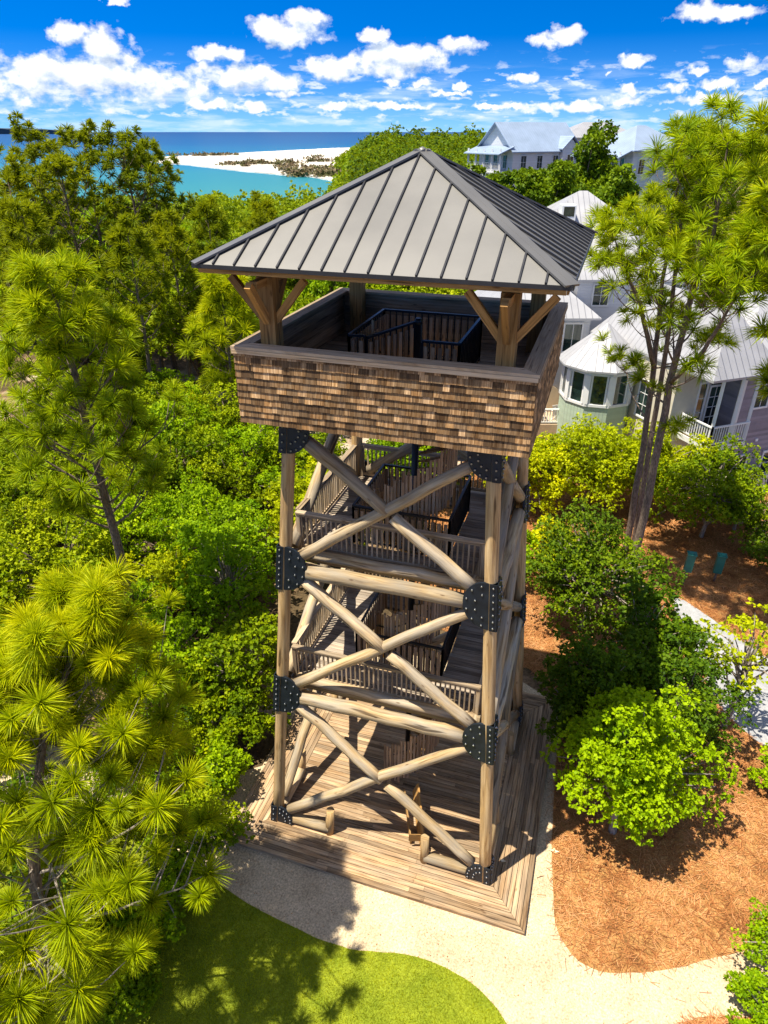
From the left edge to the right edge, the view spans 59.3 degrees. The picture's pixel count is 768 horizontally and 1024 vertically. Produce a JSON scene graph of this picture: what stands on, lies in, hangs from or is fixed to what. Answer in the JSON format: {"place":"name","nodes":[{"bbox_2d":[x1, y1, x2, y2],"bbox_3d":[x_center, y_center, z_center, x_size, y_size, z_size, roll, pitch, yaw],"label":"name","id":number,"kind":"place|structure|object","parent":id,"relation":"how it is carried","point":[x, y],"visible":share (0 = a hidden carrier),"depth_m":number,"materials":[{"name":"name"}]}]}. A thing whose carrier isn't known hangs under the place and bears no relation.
{"place":"outdoors","nodes":[
{"label":"outdoors","id":0,"kind":"place"},
{"bbox_2d":[157,148,348,180],"bbox_3d":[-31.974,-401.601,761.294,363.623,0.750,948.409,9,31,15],"label":"beach","id":1,"kind":"structure","parent":0,"point":[208,161],"depth_m":674.25,"materials":[{"name":"white sand"}]},
{"bbox_2d":[164,151,341,176],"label":"beach scrub","id":2,"kind":"object","parent":1,"relation":"on","point":[289,167],"visible":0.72,"depth_m":511.89,"materials":[{"name":"green plant"}]},
{"bbox_2d":[0,821,506,1023],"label":"lawn","id":3,"kind":"structure","parent":0,"point":[279,942],"depth_m":16.48,"materials":[{"name":"plant"}]},
{"bbox_2d":[0,895,72,991],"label":"bush","id":4,"kind":"object","parent":3,"relation":"on","point":[14,922],"visible":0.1,"depth_m":16.14,"materials":[{"name":"green plant"}]},
{"bbox_2d":[0,766,74,887],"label":"bush","id":5,"kind":"object","parent":3,"relation":"on","point":[29,774],"visible":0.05,"depth_m":18.61,"materials":[{"name":"green plant"}]},
{"bbox_2d":[51,869,111,961],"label":"bush","id":6,"kind":"object","parent":3,"relation":"on","point":[98,922],"visible":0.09,"depth_m":17.03,"materials":[{"name":"green plant"}]},
{"bbox_2d":[61,916,168,1023],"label":"bush","id":7,"kind":"object","parent":3,"relation":"on","point":[124,1001],"visible":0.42,"depth_m":15.64,"materials":[{"name":"green plant"}]},
{"bbox_2d":[0,554,236,1023],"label":"pine tree","id":8,"kind":"object","parent":3,"relation":"on","point":[49,650],"visible":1,"depth_m":12.08,"materials":[{"name":"green plant"}]},
{"bbox_2d":[100,836,213,942],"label":"bush","id":9,"kind":"object","parent":3,"relation":"on","point":[169,878],"visible":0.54,"depth_m":17.10,"materials":[{"name":"green plant"}]},
{"bbox_2d":[0,163,751,787],"bbox_3d":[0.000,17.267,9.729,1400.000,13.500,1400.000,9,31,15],"label":"ground","id":10,"kind":"structure","parent":0,"point":[258,751],"depth_m":29.30,"materials":[{"name":"soil"}]},
{"bbox_2d":[0,456,59,554],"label":"bush","id":11,"kind":"object","parent":10,"relation":"on","point":[7,490],"visible":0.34,"depth_m":31.78,"materials":[{"name":"green plant"}]},
{"bbox_2d":[0,493,69,555],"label":"bush","id":12,"kind":"object","parent":10,"relation":"on","point":[15,517],"visible":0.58,"depth_m":29.76,"materials":[{"name":"green plant"}]},
{"bbox_2d":[0,151,77,389],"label":"pine tree","id":13,"kind":"object","parent":10,"relation":"on","point":[11,175],"visible":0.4,"depth_m":46.45,"materials":[{"name":"green plant"}]},
{"bbox_2d":[0,110,81,235],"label":"pine tree","id":14,"kind":"object","parent":10,"relation":"on","point":[32,150],"visible":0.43,"depth_m":52.16,"materials":[{"name":"green plant"}]},
{"bbox_2d":[0,192,90,412],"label":"pine tree","id":15,"kind":"object","parent":10,"relation":"on","point":[36,222],"visible":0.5,"depth_m":37.09,"materials":[{"name":"green plant"}]},
{"bbox_2d":[1,390,95,468],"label":"bush","id":16,"kind":"object","parent":10,"relation":"on","point":[71,414],"visible":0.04,"depth_m":36.89,"materials":[{"name":"green plant"}]},
{"bbox_2d":[3,429,94,509],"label":"bush","id":17,"kind":"object","parent":10,"relation":"on","point":[52,453],"visible":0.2,"depth_m":34.20,"materials":[{"name":"green plant"}]},
{"bbox_2d":[0,508,115,609],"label":"bush","id":18,"kind":"object","parent":10,"relation":"on","point":[31,568],"visible":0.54,"depth_m":26.37,"materials":[{"name":"green plant"}]},
{"bbox_2d":[0,238,133,339],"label":"oak tree","id":19,"kind":"object","parent":10,"relation":"on","point":[100,270],"visible":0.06,"depth_m":53.76,"materials":[{"name":"green plant"}]},
{"bbox_2d":[17,149,118,291],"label":"pine tree","id":20,"kind":"object","parent":10,"relation":"on","point":[59,165],"visible":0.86,"depth_m":46.28,"materials":[{"name":"green plant"}]},
{"bbox_2d":[11,286,155,401],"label":"oak tree","id":21,"kind":"object","parent":10,"relation":"on","point":[140,355],"visible":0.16,"depth_m":44.04,"materials":[{"name":"green plant"}]},
{"bbox_2d":[40,118,137,288],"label":"pine tree","id":22,"kind":"object","parent":10,"relation":"on","point":[82,134],"visible":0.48,"depth_m":50.76,"materials":[{"name":"green plant"}]},
{"bbox_2d":[0,243,189,602],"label":"pine tree","id":23,"kind":"object","parent":10,"relation":"on","point":[33,300],"visible":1,"depth_m":19.02,"materials":[{"name":"green plant"}]},
{"bbox_2d":[61,211,139,257],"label":"oak tree","id":24,"kind":"object","parent":10,"relation":"on","point":[90,239],"visible":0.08,"depth_m":77.90,"materials":[{"name":"green plant"}]},
{"bbox_2d":[67,469,170,574],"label":"bush","id":25,"kind":"object","parent":10,"relation":"on","point":[132,536],"visible":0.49,"depth_m":30.12,"materials":[{"name":"green plant"}]},
{"bbox_2d":[74,444,185,524],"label":"bush","id":26,"kind":"object","parent":10,"relation":"on","point":[145,491],"visible":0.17,"depth_m":33.13,"materials":[{"name":"green plant"}]},
{"bbox_2d":[82,119,178,371],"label":"pine tree","id":27,"kind":"object","parent":10,"relation":"on","point":[108,154],"visible":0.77,"depth_m":50.11,"materials":[{"name":"green plant"}]},
{"bbox_2d":[92,209,179,380],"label":"pine tree","id":28,"kind":"object","parent":10,"relation":"on","point":[122,247],"visible":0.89,"depth_m":41.06,"materials":[{"name":"green plant"}]},
{"bbox_2d":[80,561,198,678],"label":"bush","id":29,"kind":"object","parent":10,"relation":"on","point":[148,606],"visible":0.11,"depth_m":25.74,"materials":[{"name":"green plant"}]},
{"bbox_2d":[111,260,175,371],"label":"oak tree","id":30,"kind":"object","parent":10,"relation":"on","point":[123,299],"visible":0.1,"depth_m":53.35,"materials":[{"name":"green plant"}]},
{"bbox_2d":[65,704,227,833],"bbox_3d":[-7.279,7.731,20.251,4.355,2.970,3.984,-14,32,-24],"label":"bush","id":31,"kind":"object","parent":10,"relation":"on","point":[173,770],"visible":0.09,"depth_m":19.66,"materials":[{"name":"green plant"}]},
{"bbox_2d":[94,381,213,500],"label":"bush","id":32,"kind":"object","parent":10,"relation":"on","point":[162,408],"visible":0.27,"depth_m":36.00,"materials":[{"name":"green plant"}]},
{"bbox_2d":[115,135,202,361],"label":"pine tree","id":33,"kind":"object","parent":10,"relation":"on","point":[166,165],"visible":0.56,"depth_m":53.39,"materials":[{"name":"green plant"}]},
{"bbox_2d":[124,360,194,401],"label":"bush","id":34,"kind":"object","parent":10,"relation":"on","point":[168,373],"visible":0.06,"depth_m":44.42,"materials":[{"name":"green plant"}]},
{"bbox_2d":[117,372,215,428],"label":"bush","id":35,"kind":"object","parent":10,"relation":"on","point":[146,393],"visible":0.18,"depth_m":41.58,"materials":[{"name":"green plant"}]},
{"bbox_2d":[125,530,214,625],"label":"bush","id":36,"kind":"object","parent":10,"relation":"on","point":[163,572],"visible":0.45,"depth_m":27.78,"materials":[{"name":"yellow plant"}]},
{"bbox_2d":[137,206,204,386],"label":"pine tree","id":37,"kind":"object","parent":10,"relation":"on","point":[163,233],"visible":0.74,"depth_m":44.53,"materials":[{"name":"green plant"}]},
{"bbox_2d":[116,424,225,514],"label":"bush","id":38,"kind":"object","parent":10,"relation":"on","point":[183,437],"visible":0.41,"depth_m":34.34,"materials":[{"name":"green plant"}]},
{"bbox_2d":[118,585,235,726],"bbox_3d":[-7.486,5.045,22.770,4.429,5.272,5.011,20,35,31],"label":"bush","id":39,"kind":"object","parent":10,"relation":"on","point":[174,643],"visible":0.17,"depth_m":22.47,"materials":[{"name":"green plant"}]},
{"bbox_2d":[146,381,214,434],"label":"bush","id":40,"kind":"object","parent":10,"relation":"on","point":[190,396],"visible":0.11,"depth_m":41.08,"materials":[{"name":"green plant"}]},
{"bbox_2d":[141,465,230,559],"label":"bush","id":41,"kind":"object","parent":10,"relation":"on","point":[175,507],"visible":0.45,"depth_m":29.97,"materials":[{"name":"green plant"}]},
{"bbox_2d":[137,266,236,393],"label":"oak tree","id":42,"kind":"object","parent":10,"relation":"on","point":[172,337],"visible":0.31,"depth_m":48.09,"materials":[{"name":"green plant"}]},
{"bbox_2d":[143,779,254,877],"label":"bush","id":43,"kind":"object","parent":10,"relation":"on","point":[238,829],"visible":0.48,"depth_m":18.55,"materials":[{"name":"green plant"}]},
{"bbox_2d":[175,691,252,758],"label":"bush","id":44,"kind":"object","parent":10,"relation":"on","point":[207,715],"visible":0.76,"depth_m":21.46,"materials":[{"name":"green plant"}]},
{"bbox_2d":[159,483,270,594],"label":"bush","id":45,"kind":"object","parent":10,"relation":"on","point":[217,515],"visible":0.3,"depth_m":28.28,"materials":[{"name":"green plant"}]},
{"bbox_2d":[182,191,250,371],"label":"pine tree","id":46,"kind":"object","parent":10,"relation":"on","point":[200,211],"visible":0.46,"depth_m":50.80,"materials":[{"name":"green plant"}]},
{"bbox_2d":[175,271,259,409],"bbox_3d":[-9.708,-9.161,41.118,5.906,11.751,5.218,-9,31,-15],"label":"pine tree","id":47,"kind":"object","parent":10,"relation":"on","point":[222,291],"visible":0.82,"depth_m":39.05,"materials":[{"name":"green plant"}]},
{"bbox_2d":[184,725,253,799],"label":"bush","id":48,"kind":"object","parent":10,"relation":"on","point":[227,764],"visible":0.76,"depth_m":20.35,"materials":[{"name":"green plant"}]},
{"bbox_2d":[203,196,251,236],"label":"oak tree","id":49,"kind":"object","parent":10,"relation":"on","point":[232,215],"visible":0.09,"depth_m":85.16,"materials":[{"name":"green plant"}]},
{"bbox_2d":[184,440,272,507],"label":"bush","id":50,"kind":"object","parent":10,"relation":"on","point":[224,474],"visible":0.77,"depth_m":34.62,"materials":[{"name":"green plant"}]},
{"bbox_2d":[188,379,270,454],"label":"bush","id":51,"kind":"object","parent":10,"relation":"on","point":[227,416],"visible":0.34,"depth_m":38.53,"materials":[{"name":"green plant"}]},
{"bbox_2d":[171,514,293,637],"bbox_3d":[-6.167,2.347,26.911,4.511,5.797,5.996,-11,31,-19],"label":"bush","id":52,"kind":"object","parent":10,"relation":"on","point":[227,593],"visible":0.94,"depth_m":25.63,"materials":[{"name":"green plant"}]},
{"bbox_2d":[175,607,289,706],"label":"bush","id":53,"kind":"object","parent":10,"relation":"on","point":[242,661],"visible":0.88,"depth_m":22.36,"materials":[{"name":"green plant"}]},
{"bbox_2d":[196,497,279,578],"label":"bush","id":54,"kind":"object","parent":10,"relation":"on","point":[250,502],"visible":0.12,"depth_m":30.90,"materials":[{"name":"green plant"}]},
{"bbox_2d":[198,423,281,508],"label":"bush","id":55,"kind":"object","parent":10,"relation":"on","point":[250,442],"visible":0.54,"depth_m":36.25,"materials":[{"name":"green plant"}]},
{"bbox_2d":[220,676,291,748],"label":"bush","id":56,"kind":"object","parent":10,"relation":"on","point":[260,722],"visible":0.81,"depth_m":21.88,"materials":[{"name":"green plant"}]},
{"bbox_2d":[236,189,287,278],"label":"pine tree","id":57,"kind":"object","parent":10,"relation":"on","point":[256,219],"visible":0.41,"depth_m":59.23,"materials":[{"name":"green plant"}]},
{"bbox_2d":[253,465,310,496],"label":"bush","id":58,"kind":"object","parent":10,"relation":"on","point":[267,478],"visible":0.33,"depth_m":33.59,"materials":[{"name":"green plant"}]},
{"bbox_2d":[245,425,347,482],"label":"bush","id":59,"kind":"object","parent":10,"relation":"on","point":[301,458],"visible":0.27,"depth_m":36.04,"materials":[{"name":"green plant"}]},
{"bbox_2d":[250,454,383,595],"bbox_3d":[-2.925,0.450,30.119,5.771,6.129,6.048,20,35,32],"label":"bush","id":60,"kind":"object","parent":10,"relation":"on","point":[300,489],"visible":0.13,"depth_m":29.17,"materials":[{"name":"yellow plant"}]},
{"bbox_2d":[286,279,376,307],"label":"oak tree","id":61,"kind":"object","parent":10,"relation":"on","point":[317,289],"visible":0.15,"depth_m":59.49,"materials":[{"name":"green plant"}]},
{"bbox_2d":[0,122,767,227],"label":"woods","id":62,"kind":"object","parent":10,"relation":"on","point":[367,154],"visible":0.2,"depth_m":177.19,"materials":[{"name":"green plant"}]},
{"bbox_2d":[365,438,457,484],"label":"bush","id":63,"kind":"object","parent":10,"relation":"on","point":[388,443],"visible":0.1,"depth_m":35.33,"materials":[{"name":"green plant"}]},
{"bbox_2d":[397,285,466,295],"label":"oak tree","id":64,"kind":"object","parent":10,"relation":"on","point":[424,290],"visible":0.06,"depth_m":56.83,"materials":[{"name":"green plant"}]},
{"bbox_2d":[485,167,523,193],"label":"oak tree","id":65,"kind":"object","parent":10,"relation":"on","point":[498,177],"visible":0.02,"depth_m":64.34,"materials":[{"name":"green plant"}]},
{"bbox_2d":[464,122,578,186],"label":"house","id":66,"kind":"structure","parent":10,"relation":"on","point":[501,147],"depth_m":96.38,"materials":[{"name":"white"}]},
{"bbox_2d":[513,159,577,206],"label":"oak tree","id":67,"kind":"object","parent":10,"relation":"on","point":[537,187],"visible":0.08,"depth_m":56.99,"materials":[{"name":"green plant"}]},
{"bbox_2d":[545,119,623,195],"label":"oak tree","id":68,"kind":"object","parent":10,"relation":"on","point":[594,157],"visible":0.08,"depth_m":60.80,"materials":[{"name":"green plant"}]},
{"bbox_2d":[404,472,767,1012],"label":"mulch bed","id":69,"kind":"object","parent":10,"relation":"on","point":[665,890],"visible":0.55,"depth_m":19.35,"materials":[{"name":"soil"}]},
{"bbox_2d":[481,431,588,514],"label":"bush","id":70,"kind":"object","parent":69,"relation":"on","point":[540,460],"visible":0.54,"depth_m":34.56,"materials":[{"name":"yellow plant"}]},
{"bbox_2d":[526,513,575,564],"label":"bush","id":71,"kind":"object","parent":69,"relation":"on","point":[536,532],"visible":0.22,"depth_m":31.64,"materials":[{"name":"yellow plant"}]},
{"bbox_2d":[533,627,651,757],"bbox_3d":[6.513,5.906,21.342,3.680,5.065,3.996,9,31,15],"label":"bush","id":72,"kind":"object","parent":69,"relation":"on","point":[567,696],"visible":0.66,"depth_m":20.69,"materials":[{"name":"green plant"}]},
{"bbox_2d":[532,412,670,511],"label":"bush","id":73,"kind":"object","parent":69,"relation":"on","point":[593,446],"visible":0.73,"depth_m":34.30,"materials":[{"name":"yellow plant"}]},
{"bbox_2d":[525,496,687,638],"bbox_3d":[8.269,2.539,26.475,6.168,5.900,5.813,9,31,15],"label":"bush","id":74,"kind":"object","parent":69,"relation":"on","point":[583,562],"visible":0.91,"depth_m":25.97,"materials":[{"name":"green plant"}]},
{"bbox_2d":[539,682,743,846],"bbox_3d":[7.038,6.806,18.664,4.959,6.126,4.699,24,37,36],"label":"bush","id":75,"kind":"object","parent":69,"relation":"on","point":[628,752],"visible":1,"depth_m":17.63,"materials":[{"name":"green plant"}]},
{"bbox_2d":[587,574,709,695],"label":"bush","id":76,"kind":"object","parent":69,"relation":"on","point":[647,610],"visible":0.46,"depth_m":22.93,"materials":[{"name":"green plant"}]},
{"bbox_2d":[581,140,741,555],"bbox_3d":[10.001,-4.519,26.464,6.276,18.036,7.016,9,31,15],"label":"pine tree","id":77,"kind":"object","parent":69,"relation":"on","point":[612,228],"visible":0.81,"depth_m":23.36,"materials":[{"name":"green plant"}]},
{"bbox_2d":[607,416,718,504],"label":"bush","id":78,"kind":"object","parent":69,"relation":"on","point":[674,454],"visible":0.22,"depth_m":34.64,"materials":[{"name":"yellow plant"}]},
{"bbox_2d":[617,118,736,552],"bbox_3d":[10.853,-5.249,27.177,4.700,18.624,3.944,-14,32,-24],"label":"pine tree","id":79,"kind":"object","parent":69,"relation":"on","point":[680,211],"visible":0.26,"depth_m":25.33,"materials":[{"name":"green plant"}]},
{"bbox_2d":[609,620,761,779],"bbox_3d":[9.335,6.036,21.408,4.699,4.777,4.824,-11,31,-19],"label":"bush","id":80,"kind":"object","parent":69,"relation":"on","point":[662,663],"visible":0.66,"depth_m":20.67,"materials":[{"name":"green plant"}]},
{"bbox_2d":[619,87,767,568],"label":"pine tree","id":81,"kind":"object","parent":69,"relation":"on","point":[727,141],"visible":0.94,"depth_m":21.10,"materials":[{"name":"green plant"}]},
{"bbox_2d":[648,432,767,537],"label":"bush","id":82,"kind":"object","parent":69,"relation":"on","point":[714,487],"visible":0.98,"depth_m":32.20,"materials":[{"name":"green plant"}]},
{"bbox_2d":[679,597,767,728],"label":"bush","id":83,"kind":"object","parent":69,"relation":"on","point":[746,665],"visible":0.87,"depth_m":21.86,"materials":[{"name":"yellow plant"}]},
{"bbox_2d":[728,514,767,566],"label":"bush","id":84,"kind":"object","parent":69,"relation":"on","point":[757,549],"visible":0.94,"depth_m":31.89,"materials":[{"name":"green plant"}]},
{"bbox_2d":[733,96,767,401],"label":"pine tree","id":85,"kind":"object","parent":69,"relation":"on","point":[760,119],"visible":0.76,"depth_m":20.06,"materials":[{"name":"green plant"}]},
{"bbox_2d":[746,742,767,788],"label":"bush","id":86,"kind":"object","parent":69,"relation":"on","point":[762,773],"visible":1,"depth_m":20.88,"materials":[{"name":"green plant"}]},
{"bbox_2d":[569,122,625,144],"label":"house","id":87,"kind":"structure","parent":10,"relation":"on","point":[579,130],"depth_m":119.40,"materials":[{"name":"white"}]},
{"bbox_2d":[569,163,642,220],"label":"oak tree","id":88,"kind":"object","parent":10,"relation":"on","point":[615,192],"visible":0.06,"depth_m":54.19,"materials":[{"name":"green plant"}]},
{"bbox_2d":[475,191,767,472],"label":"beach house","id":89,"kind":"structure","parent":10,"relation":"on","point":[720,404],"depth_m":38.48,"materials":[{"name":"white"}]},
{"bbox_2d":[560,322,583,352],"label":"window","id":90,"kind":"structure","parent":89,"relation":"in","point":[572,331],"depth_m":42.37,"materials":[{"name":"grey glass"}]},
{"bbox_2d":[590,283,610,306],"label":"window","id":91,"kind":"structure","parent":89,"relation":"in","point":[596,300],"depth_m":45.34,"materials":[{"name":"grey glass"}]},
{"bbox_2d":[633,378,648,419],"bbox_3d":[14.802,-6.431,38.501,0.082,2.220,1.100,-10,31,-17],"label":"window","id":92,"kind":"structure","parent":89,"relation":"in","point":[641,399],"depth_m":38.70,"materials":[{"name":"glass"}]},
{"bbox_2d":[690,381,709,429],"bbox_3d":[17.367,-5.850,37.164,0.630,2.720,0.082,-10,31,-17],"label":"window","id":93,"kind":"structure","parent":89,"relation":"in","point":[702,391],"depth_m":37.05,"materials":[{"name":"grey glass"}]},
{"bbox_2d":[700,383,721,427],"bbox_3d":[18.263,-5.977,37.471,1.020,2.780,0.085,-10,31,-17],"label":"arched door","id":94,"kind":"structure","parent":89,"relation":"in","point":[714,389],"depth_m":37.42,"materials":[{"name":"white paint"}]},
{"bbox_2d":[570,125,689,210],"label":"house","id":95,"kind":"structure","parent":10,"relation":"on","point":[627,145],"depth_m":84.23,"materials":[{"name":"white"}]},
{"bbox_2d":[683,1016,751,1023],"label":"mulch bed","id":96,"kind":"object","parent":10,"relation":"on","point":[704,1018],"visible":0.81,"depth_m":15.75,"materials":[{"name":"wood"}]},
{"bbox_2d":[626,968,752,1023],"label":"pine straw","id":97,"kind":"object","parent":96,"relation":"on","point":[713,1021],"visible":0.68,"depth_m":15.74,"materials":[{"name":"brown plant"}]},
{"bbox_2d":[729,897,767,974],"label":"bush","id":98,"kind":"object","parent":10,"relation":"on","point":[760,930],"visible":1,"depth_m":16.32,"materials":[{"name":"green plant"}]},
{"bbox_2d":[0,132,761,203],"bbox_3d":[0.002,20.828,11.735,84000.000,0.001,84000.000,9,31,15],"label":"sea","id":99,"kind":"structure","parent":0,"point":[207,180],"depth_m":1031.48,"materials":[{"name":"liquid"}]},
{"bbox_2d":[0,655,767,1023],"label":"gravel path","id":100,"kind":"structure","parent":0,"point":[538,957],"depth_m":17.28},
{"bbox_2d":[224,659,553,934],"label":"wooden deck","id":101,"kind":"structure","parent":100,"relation":"on","point":[367,843],"depth_m":20.15,"materials":[{"name":"brown wood"}]},
{"bbox_2d":[191,146,597,885],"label":"observation tower","id":102,"kind":"structure","parent":101,"relation":"on","point":[467,380],"depth_m":15.24,"materials":[{"name":"brown wood"}]},
{"bbox_2d":[0,0,767,131],"label":"sky","id":103,"kind":"structure","parent":0,"point":[153,65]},
{"bbox_2d":[673,598,767,748],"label":"footpath","id":104,"kind":"structure","parent":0,"point":[758,711],"depth_m":25.15,"materials":[{"name":"grey concrete"}]},
{"bbox_2d":[723,966,767,1023],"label":"bush","id":105,"kind":"object","parent":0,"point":[756,984],"visible":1,"depth_m":15.42,"materials":[{"name":"green plant"}]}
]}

